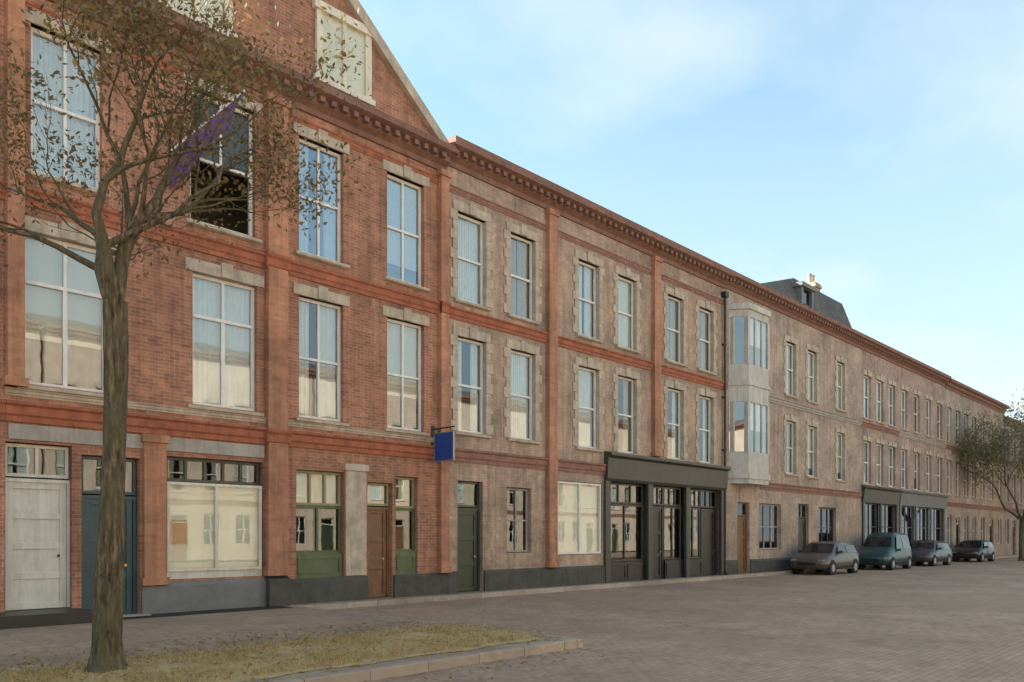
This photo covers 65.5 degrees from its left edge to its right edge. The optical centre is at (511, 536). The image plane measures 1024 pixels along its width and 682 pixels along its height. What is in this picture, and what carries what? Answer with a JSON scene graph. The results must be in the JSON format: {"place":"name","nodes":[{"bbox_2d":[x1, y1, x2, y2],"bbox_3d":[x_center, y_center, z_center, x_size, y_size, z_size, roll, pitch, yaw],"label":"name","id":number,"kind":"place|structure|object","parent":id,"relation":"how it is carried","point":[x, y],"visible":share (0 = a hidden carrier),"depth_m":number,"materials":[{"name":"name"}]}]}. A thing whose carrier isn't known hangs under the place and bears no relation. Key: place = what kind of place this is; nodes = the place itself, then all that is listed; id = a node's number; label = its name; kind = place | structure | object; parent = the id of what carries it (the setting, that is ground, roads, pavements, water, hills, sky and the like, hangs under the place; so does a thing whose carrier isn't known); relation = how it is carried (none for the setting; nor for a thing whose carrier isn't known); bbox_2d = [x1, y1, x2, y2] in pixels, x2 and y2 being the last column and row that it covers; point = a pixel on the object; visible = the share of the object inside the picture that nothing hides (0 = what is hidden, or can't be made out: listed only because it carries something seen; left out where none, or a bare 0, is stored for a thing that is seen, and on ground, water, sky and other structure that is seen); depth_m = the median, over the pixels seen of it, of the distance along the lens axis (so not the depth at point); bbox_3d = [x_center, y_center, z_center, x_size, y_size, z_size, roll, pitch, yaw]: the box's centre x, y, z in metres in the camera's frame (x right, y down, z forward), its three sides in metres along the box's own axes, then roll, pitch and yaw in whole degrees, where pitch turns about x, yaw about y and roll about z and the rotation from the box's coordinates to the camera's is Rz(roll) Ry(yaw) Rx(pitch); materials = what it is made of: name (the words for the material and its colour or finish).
{"place":"outdoors","nodes":[
{"label":"outdoors","id":0,"kind":"place"},
{"bbox_2d":[0,606,565,681],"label":"pavement","id":1,"kind":"structure","parent":0,"point":[36,642],"depth_m":13.01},
{"bbox_2d":[0,0,384,673],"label":"street tree","id":2,"kind":"object","parent":1,"relation":"on","point":[106,654],"visible":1,"depth_m":9.28,"materials":[{"name":"brown plant"}]},
{"bbox_2d":[123,606,292,619],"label":"curb","id":3,"kind":"structure","parent":1,"relation":"on","point":[206,612],"depth_m":16.73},
{"bbox_2d":[0,623,543,681],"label":"verge","id":4,"kind":"structure","parent":1,"relation":"on","point":[270,674],"depth_m":10.06,"materials":[{"name":"plant"}]},
{"bbox_2d":[289,554,1018,606],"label":"pavement","id":5,"kind":"structure","parent":0,"point":[532,588],"depth_m":24.13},
{"bbox_2d":[329,557,1023,681],"bbox_3d":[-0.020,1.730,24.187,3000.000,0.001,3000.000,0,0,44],"label":"ground","id":6,"kind":"structure","parent":0,"point":[961,621],"depth_m":15.32,"materials":[{"name":"stone"}]},
{"bbox_2d":[0,0,5,611],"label":"brick building","id":7,"kind":"structure","parent":6,"relation":"on","point":[2,399],"depth_m":14.54,"materials":[{"name":"red brick"}]},
{"bbox_2d":[0,0,455,629],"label":"brick building","id":8,"kind":"structure","parent":6,"relation":"on","point":[288,398],"depth_m":18.18,"materials":[{"name":"red brick"}]},
{"bbox_2d":[5,443,67,478],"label":"shop window","id":9,"kind":"structure","parent":8,"relation":"in","point":[21,460],"depth_m":15.08,"materials":[{"name":"clear glass"}]},
{"bbox_2d":[5,477,69,610],"bbox_3d":[-9.019,0.140,15.103,0.170,2.460,1.170,0,0,44],"label":"door","id":10,"kind":"structure","parent":8,"relation":"in","point":[37,511],"depth_m":15.12,"materials":[{"name":"grey paint"}]},
{"bbox_2d":[16,216,117,397],"bbox_3d":[-8.610,-4.370,15.383,0.350,3.300,1.820,0,0,44],"label":"window","id":11,"kind":"structure","parent":8,"relation":"in","point":[64,302],"depth_m":15.41,"materials":[{"name":"glass"}]},
{"bbox_2d":[25,5,110,198],"bbox_3d":[-8.619,-8.320,15.392,0.375,3.200,1.570,0,0,44],"label":"window","id":12,"kind":"structure","parent":8,"relation":"in","point":[49,62],"depth_m":15.44,"materials":[{"name":"glass"}]},
{"bbox_2d":[82,456,135,494],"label":"shop window","id":13,"kind":"structure","parent":8,"relation":"in","point":[91,465],"depth_m":15.88,"materials":[{"name":"glass"}]},
{"bbox_2d":[82,495,136,613],"bbox_3d":[-8.127,0.380,16.028,0.170,2.400,1.080,0,0,44],"label":"door","id":14,"kind":"structure","parent":8,"relation":"in","point":[90,503],"depth_m":15.88,"materials":[{"name":"teal paint"}]},
{"bbox_2d":[154,0,237,38],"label":"gable window","id":15,"kind":"structure","parent":8,"relation":"in","point":[202,2],"depth_m":17.23,"materials":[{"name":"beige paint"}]},
{"bbox_2d":[163,89,244,188],"bbox_3d":[-6.497,-8.433,16.856,1.677,2.358,0.206,0,0,-12],"label":"flag","id":16,"kind":"object","parent":8,"relation":"attached to","point":[230,106],"visible":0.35,"depth_m":16.85,"materials":[{"name":"purple fabric"}]},
{"bbox_2d":[167,457,258,485],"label":"shop window","id":17,"kind":"structure","parent":8,"relation":"in","point":[178,469],"depth_m":17.58,"materials":[{"name":"glass"}]},
{"bbox_2d":[167,481,261,571],"bbox_3d":[-6.550,-0.210,17.564,0.170,1.900,2.160,0,0,44],"label":"shop window","id":18,"kind":"structure","parent":8,"relation":"in","point":[210,526],"depth_m":17.54,"materials":[{"name":"clear glass"}]},
{"bbox_2d":[183,72,261,244],"bbox_3d":[-6.424,-8.320,17.651,0.350,3.300,1.820,0,0,44],"label":"window","id":19,"kind":"structure","parent":8,"relation":"in","point":[227,232],"depth_m":17.92,"materials":[{"name":"white paint"}]},
{"bbox_2d":[185,257,263,416],"bbox_3d":[-6.399,-4.370,17.696,0.375,3.300,1.820,0,0,44],"label":"window","id":20,"kind":"structure","parent":8,"relation":"in","point":[223,311],"depth_m":17.76,"materials":[{"name":"clear glass"}]},
{"bbox_2d":[296,505,340,552],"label":"shop window","id":21,"kind":"structure","parent":8,"relation":"in","point":[318,528],"depth_m":19.50,"materials":[{"name":"clear glass"}]},
{"bbox_2d":[296,470,340,505],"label":"shop window","id":22,"kind":"structure","parent":8,"relation":"in","point":[314,488],"depth_m":19.62,"materials":[{"name":"glass"}]},
{"bbox_2d":[293,282,349,426],"bbox_3d":[-4.706,-4.395,19.467,0.395,3.350,1.570,0,0,44],"label":"window","id":23,"kind":"structure","parent":8,"relation":"in","point":[327,360],"depth_m":19.63,"materials":[{"name":"clear glass"}]},
{"bbox_2d":[293,121,349,269],"bbox_3d":[-4.706,-8.270,19.467,0.395,3.200,1.570,0,0,44],"label":"window","id":24,"kind":"structure","parent":8,"relation":"in","point":[331,231],"depth_m":19.59,"materials":[{"name":"glass"}]},
{"bbox_2d":[312,0,375,107],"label":"gable window","id":25,"kind":"structure","parent":8,"relation":"in","point":[359,86],"depth_m":19.79,"materials":[{"name":"beige paint"}]},
{"bbox_2d":[367,507,388,597],"bbox_3d":[-3.547,0.405,20.780,0.170,2.350,0.780,0,0,44],"label":"door","id":26,"kind":"structure","parent":8,"relation":"in","point":[377,517],"depth_m":20.83,"materials":[{"name":"brown wood"}]},
{"bbox_2d":[367,483,388,505],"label":"shop window","id":27,"kind":"structure","parent":8,"relation":"in","point":[375,491],"depth_m":20.92,"materials":[{"name":"glass"}]},
{"bbox_2d":[396,508,413,551],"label":"shop window","id":28,"kind":"structure","parent":8,"relation":"in","point":[404,517],"depth_m":21.46,"materials":[{"name":"clear glass"}]},
{"bbox_2d":[396,477,413,508],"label":"shop window","id":29,"kind":"structure","parent":8,"relation":"in","point":[404,486],"depth_m":21.59,"materials":[{"name":"glass"}]},
{"bbox_2d":[382,305,429,436],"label":"window","id":30,"kind":"structure","parent":8,"relation":"in","point":[403,339],"depth_m":21.40,"materials":[{"name":"clear glass"}]},
{"bbox_2d":[382,159,429,292],"bbox_3d":[-2.885,-8.270,21.323,0.350,3.200,1.570,0,0,44],"label":"window","id":31,"kind":"structure","parent":8,"relation":"in","point":[403,198],"depth_m":21.40,"materials":[{"name":"glass"}]},
{"bbox_2d":[431,426,454,461],"bbox_3d":[-1.865,-2.550,21.632,0.910,1.000,0.120,0,0,44],"label":"projecting sign","id":32,"kind":"object","parent":8,"relation":"attached to","point":[443,443],"visible":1,"depth_m":21.59,"materials":[{"name":"blue metal"}]},
{"bbox_2d":[273,639,576,681],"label":"kerb","id":33,"kind":"structure","parent":6,"relation":"on","point":[393,670],"depth_m":10.32,"materials":[{"name":"stone"}]},
{"bbox_2d":[0,593,856,681],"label":"fallen leaves","id":34,"kind":"object","parent":6,"relation":"on","point":[271,652],"visible":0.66,"depth_m":10.99,"materials":[{"name":"brown plant"}]},
{"bbox_2d":[293,606,582,647],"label":"kerb","id":35,"kind":"structure","parent":6,"relation":"on","point":[579,642],"depth_m":14.80,"materials":[{"name":"stone"}]},
{"bbox_2d":[447,135,734,593],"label":"brick terrace","id":36,"kind":"structure","parent":6,"relation":"on","point":[588,383],"depth_m":26.41,"materials":[{"name":"brown brick"}]},
{"bbox_2d":[457,481,478,507],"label":"shop window","id":37,"kind":"structure","parent":36,"relation":"in","point":[467,492],"depth_m":23.13,"materials":[{"name":"glass"}]},
{"bbox_2d":[457,508,479,591],"bbox_3d":[-1.326,0.380,23.084,0.170,2.400,0.980,0,0,44],"label":"door","id":38,"kind":"structure","parent":36,"relation":"in","point":[468,519],"depth_m":23.17,"materials":[{"name":"green paint"}]},
{"bbox_2d":[450,199,492,311],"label":"window","id":39,"kind":"structure","parent":36,"relation":"in","point":[471,249],"depth_m":23.27,"materials":[{"name":"glass"}]},
{"bbox_2d":[450,325,492,438],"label":"window","id":40,"kind":"structure","parent":36,"relation":"in","point":[480,353],"depth_m":23.38,"materials":[{"name":"white paint"}]},
{"bbox_2d":[507,488,527,551],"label":"window","id":41,"kind":"structure","parent":36,"relation":"in","point":[517,499],"depth_m":24.64,"materials":[{"name":"clear glass"}]},
{"bbox_2d":[503,221,541,325],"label":"window","id":42,"kind":"structure","parent":36,"relation":"in","point":[535,265],"depth_m":24.85,"materials":[{"name":"white paint"}]},
{"bbox_2d":[503,339,541,444],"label":"window","id":43,"kind":"structure","parent":36,"relation":"in","point":[515,371],"depth_m":24.82,"materials":[{"name":"white paint"}]},
{"bbox_2d":[558,481,600,553],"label":"shop window","id":44,"kind":"structure","parent":36,"relation":"in","point":[577,502],"depth_m":26.69,"materials":[{"name":"glass"}]},
{"bbox_2d":[572,249,604,343],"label":"window","id":45,"kind":"structure","parent":36,"relation":"in","point":[598,272],"depth_m":27.23,"materials":[{"name":"white paint"}]},
{"bbox_2d":[572,356,604,452],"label":"window","id":46,"kind":"structure","parent":36,"relation":"in","point":[582,384],"depth_m":27.17,"materials":[{"name":"glass"}]},
{"bbox_2d":[613,265,640,354],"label":"window","id":47,"kind":"structure","parent":36,"relation":"in","point":[621,290],"depth_m":28.77,"materials":[{"name":"clear glass"}]},
{"bbox_2d":[613,367,640,454],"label":"window","id":48,"kind":"structure","parent":36,"relation":"in","point":[626,372],"depth_m":28.86,"materials":[{"name":"white paint"}]},
{"bbox_2d":[611,504,642,561],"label":"shop window","id":49,"kind":"structure","parent":36,"relation":"in","point":[626,520],"depth_m":28.76,"materials":[{"name":"clear glass"}]},
{"bbox_2d":[611,483,642,504],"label":"shop window","id":50,"kind":"structure","parent":36,"relation":"in","point":[621,493],"depth_m":28.76,"materials":[{"name":"glass"}]},
{"bbox_2d":[653,506,662,578],"bbox_3d":[5.392,0.225,30.054,0.170,2.710,0.980,0,0,44],"label":"door","id":51,"kind":"structure","parent":36,"relation":"in","point":[657,511],"depth_m":30.21,"materials":[{"name":"black paint"}]},
{"bbox_2d":[653,486,662,505],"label":"shop window","id":52,"kind":"structure","parent":36,"relation":"in","point":[657,490],"depth_m":30.17,"materials":[{"name":"glass"}]},
{"bbox_2d":[662,506,680,559],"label":"shop window","id":53,"kind":"structure","parent":36,"relation":"in","point":[671,515],"depth_m":30.85,"materials":[{"name":"clear glass"}]},
{"bbox_2d":[663,487,680,506],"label":"shop window","id":54,"kind":"structure","parent":36,"relation":"in","point":[671,496],"depth_m":30.88,"materials":[{"name":"glass"}]},
{"bbox_2d":[663,286,687,367],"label":"window","id":55,"kind":"structure","parent":36,"relation":"in","point":[670,329],"depth_m":31.05,"materials":[{"name":"white paint"}]},
{"bbox_2d":[663,379,687,460],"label":"window","id":56,"kind":"structure","parent":36,"relation":"in","point":[674,384],"depth_m":31.13,"materials":[{"name":"white paint"}]},
{"bbox_2d":[683,508,699,558],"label":"shop window","id":57,"kind":"structure","parent":36,"relation":"in","point":[694,512],"depth_m":32.10,"materials":[{"name":"clear glass"}]},
{"bbox_2d":[683,489,699,507],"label":"shop window","id":58,"kind":"structure","parent":36,"relation":"in","point":[694,493],"depth_m":32.06,"materials":[{"name":"glass"}]},
{"bbox_2d":[695,299,716,375],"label":"window","id":59,"kind":"structure","parent":36,"relation":"in","point":[701,329],"depth_m":32.77,"materials":[{"name":"white paint"}]},
{"bbox_2d":[695,388,716,464],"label":"window","id":60,"kind":"structure","parent":36,"relation":"in","point":[705,392],"depth_m":32.78,"materials":[{"name":"white paint"}]},
{"bbox_2d":[698,509,715,574],"bbox_3d":[8.070,0.225,32.833,0.170,2.710,1.180,0,0,44],"label":"door","id":61,"kind":"structure","parent":36,"relation":"in","point":[707,516],"depth_m":32.85,"materials":[{"name":"black paint"}]},
{"bbox_2d":[700,490,715,507],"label":"shop window","id":62,"kind":"structure","parent":36,"relation":"in","point":[707,498],"depth_m":32.82,"materials":[{"name":"glass"}]},
{"bbox_2d":[300,555,1018,609],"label":"kerb","id":63,"kind":"structure","parent":6,"relation":"on","point":[328,606],"depth_m":24.00,"materials":[{"name":"stone"}]},
{"bbox_2d":[726,271,867,574],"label":"oriel house","id":64,"kind":"structure","parent":6,"relation":"on","point":[793,403],"depth_m":38.30,"materials":[{"name":"brown brick"}]},
{"bbox_2d":[737,502,745,515],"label":"shop window","id":65,"kind":"structure","parent":64,"relation":"in","point":[741,507],"depth_m":34.89,"materials":[{"name":"brown glass"}]},
{"bbox_2d":[737,516,746,572],"bbox_3d":[9.951,0.355,34.784,0.170,2.450,1.080,0,0,44],"label":"door","id":66,"kind":"structure","parent":64,"relation":"in","point":[741,521],"depth_m":34.93,"materials":[{"name":"brown wood"}]},
{"bbox_2d":[759,504,777,548],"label":"shop window","id":67,"kind":"structure","parent":64,"relation":"in","point":[768,514],"depth_m":36.74,"materials":[{"name":"clear glass"}]},
{"bbox_2d":[783,414,798,476],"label":"window","id":68,"kind":"structure","parent":64,"relation":"in","point":[794,432],"depth_m":38.40,"materials":[{"name":"white paint"}]},
{"bbox_2d":[783,335,798,399],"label":"window","id":69,"kind":"structure","parent":64,"relation":"in","point":[794,369],"depth_m":38.39,"materials":[{"name":"clear glass"}]},
{"bbox_2d":[798,519,805,552],"bbox_3d":[14.150,0.355,39.140,0.170,2.450,1.180,0,0,44],"label":"door","id":70,"kind":"structure","parent":64,"relation":"in","point":[801,522],"depth_m":39.30,"materials":[{"name":"green paint"}]},
{"bbox_2d":[798,504,805,517],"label":"shop window","id":71,"kind":"structure","parent":64,"relation":"in","point":[801,507],"depth_m":39.28,"materials":[{"name":"glass"}]},
{"bbox_2d":[805,419,819,479],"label":"window","id":72,"kind":"structure","parent":64,"relation":"in","point":[812,433],"depth_m":40.13,"materials":[{"name":"white paint"}]},
{"bbox_2d":[805,343,819,404],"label":"window","id":73,"kind":"structure","parent":64,"relation":"in","point":[812,387],"depth_m":40.13,"materials":[{"name":"white paint"}]},
{"bbox_2d":[819,508,832,540],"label":"shop window","id":74,"kind":"structure","parent":64,"relation":"in","point":[825,514],"depth_m":41.35,"materials":[{"name":"clear glass"}]},
{"bbox_2d":[834,427,846,482],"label":"window","id":75,"kind":"structure","parent":64,"relation":"in","point":[838,437],"depth_m":42.72,"materials":[{"name":"white paint"}]},
{"bbox_2d":[834,355,846,412],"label":"window","id":76,"kind":"structure","parent":64,"relation":"in","point":[838,367],"depth_m":42.73,"materials":[{"name":"white paint"}]},
{"bbox_2d":[791,541,858,574],"bbox_3d":[14.669,0.988,37.254,2.100,1.545,4.235,0,0,44],"label":"parked car","id":77,"kind":"object","parent":6,"relation":"on","point":[828,557],"visible":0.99,"depth_m":36.37,"materials":[{"name":"brown paint"}]},
{"bbox_2d":[861,336,904,547],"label":"brick house","id":78,"kind":"structure","parent":6,"relation":"on","point":[881,493],"depth_m":46.44,"materials":[{"name":"brown brick"}]},
{"bbox_2d":[863,435,873,485],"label":"window","id":79,"kind":"structure","parent":78,"relation":"in","point":[867,438],"depth_m":45.48,"materials":[{"name":"white paint"}]},
{"bbox_2d":[863,369,873,421],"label":"window","id":80,"kind":"structure","parent":78,"relation":"in","point":[866,372],"depth_m":45.48,"materials":[{"name":"white paint"}]},
{"bbox_2d":[865,503,876,539],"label":"shop window","id":81,"kind":"structure","parent":78,"relation":"in","point":[870,509],"depth_m":45.91,"materials":[{"name":"clear glass"}]},
{"bbox_2d":[876,438,885,487],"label":"window","id":82,"kind":"structure","parent":78,"relation":"in","point":[879,441],"depth_m":46.90,"materials":[{"name":"white paint"}]},
{"bbox_2d":[876,374,885,424],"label":"window","id":83,"kind":"structure","parent":78,"relation":"in","point":[879,377],"depth_m":46.90,"materials":[{"name":"white paint"}]},
{"bbox_2d":[877,504,892,532],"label":"shop window","id":84,"kind":"structure","parent":78,"relation":"in","point":[887,510],"depth_m":47.77,"materials":[{"name":"clear glass"}]},
{"bbox_2d":[888,441,897,488],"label":"window","id":85,"kind":"structure","parent":78,"relation":"in","point":[891,444],"depth_m":48.38,"materials":[{"name":"white paint"}]},
{"bbox_2d":[888,379,897,427],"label":"window","id":86,"kind":"structure","parent":78,"relation":"in","point":[891,382],"depth_m":48.35,"materials":[{"name":"glass"}]},
{"bbox_2d":[858,532,911,569],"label":"parked car","id":87,"kind":"object","parent":6,"relation":"on","point":[889,550],"visible":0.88,"depth_m":41.65,"materials":[{"name":"teal paint"}]},
{"bbox_2d":[898,354,951,543],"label":"brick house","id":88,"kind":"structure","parent":6,"relation":"on","point":[921,456],"depth_m":51.88,"materials":[{"name":"brown brick"}]},
{"bbox_2d":[901,444,909,490],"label":"window","id":89,"kind":"structure","parent":88,"relation":"in","point":[904,447],"depth_m":49.89,"materials":[{"name":"white paint"}]},
{"bbox_2d":[901,385,909,431],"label":"window","id":90,"kind":"structure","parent":88,"relation":"in","point":[904,387],"depth_m":49.86,"materials":[{"name":"white paint"}]},
{"bbox_2d":[902,506,911,543],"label":"shop window","id":91,"kind":"structure","parent":88,"relation":"in","point":[906,511],"depth_m":50.47,"materials":[{"name":"clear glass"}]},
{"bbox_2d":[913,447,921,491],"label":"window","id":92,"kind":"structure","parent":88,"relation":"in","point":[917,450],"depth_m":51.70,"materials":[{"name":"white paint"}]},
{"bbox_2d":[913,390,921,434],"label":"window","id":93,"kind":"structure","parent":88,"relation":"in","point":[916,392],"depth_m":51.69,"materials":[{"name":"white paint"}]},
{"bbox_2d":[912,507,926,542],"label":"shop window","id":94,"kind":"structure","parent":88,"relation":"in","point":[922,512],"depth_m":52.44,"materials":[{"name":"clear glass"}]},
{"bbox_2d":[925,450,932,493],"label":"window","id":95,"kind":"structure","parent":88,"relation":"in","point":[928,453],"depth_m":53.40,"materials":[{"name":"white paint"}]},
{"bbox_2d":[925,394,932,438],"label":"window","id":96,"kind":"structure","parent":88,"relation":"in","point":[928,397],"depth_m":53.40,"materials":[{"name":"white paint"}]},
{"bbox_2d":[927,508,940,540],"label":"shop window","id":97,"kind":"structure","parent":88,"relation":"in","point":[936,513],"depth_m":54.57,"materials":[{"name":"clear glass"}]},
{"bbox_2d":[936,453,943,494],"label":"window","id":98,"kind":"structure","parent":88,"relation":"in","point":[939,456],"depth_m":55.09,"materials":[{"name":"white paint"}]},
{"bbox_2d":[936,399,943,441],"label":"window","id":99,"kind":"structure","parent":88,"relation":"in","point":[939,401],"depth_m":55.09,"materials":[{"name":"white paint"}]},
{"bbox_2d":[910,540,951,565],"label":"parked car","id":100,"kind":"object","parent":6,"relation":"on","point":[932,553],"visible":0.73,"depth_m":46.97,"materials":[{"name":"grey paint"}]},
{"bbox_2d":[945,379,983,551],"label":"brick house","id":101,"kind":"structure","parent":6,"relation":"on","point":[962,505],"depth_m":58.22,"materials":[{"name":"brown brick"}]},
{"bbox_2d":[946,455,953,495],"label":"window","id":102,"kind":"structure","parent":101,"relation":"in","point":[949,457],"depth_m":56.72,"materials":[{"name":"white paint"}]},
{"bbox_2d":[946,403,953,443],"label":"window","id":103,"kind":"structure","parent":101,"relation":"in","point":[948,405],"depth_m":56.72,"materials":[{"name":"white paint"}]},
{"bbox_2d":[952,540,994,561],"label":"parked car","id":104,"kind":"object","parent":6,"relation":"on","point":[978,550],"visible":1,"depth_m":54.34,"materials":[{"name":"paint"}]},
{"bbox_2d":[950,385,1023,560],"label":"street tree","id":105,"kind":"object","parent":6,"relation":"on","point":[978,452],"visible":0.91,"depth_m":57.34,"materials":[{"name":"brown plant"}]},
{"bbox_2d":[978,394,1009,555],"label":"brick house","id":106,"kind":"structure","parent":6,"relation":"on","point":[991,509],"depth_m":64.83,"materials":[{"name":"brown brick"}]},
{"bbox_2d":[1004,417,1023,554],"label":"brick house","id":107,"kind":"structure","parent":6,"relation":"on","point":[1011,533],"depth_m":69.56,"materials":[{"name":"brown brick"}]},
{"bbox_2d":[359,0,1023,421],"label":"sky","id":108,"kind":"structure","parent":0,"point":[873,150],"materials":[{"name":"blue"}]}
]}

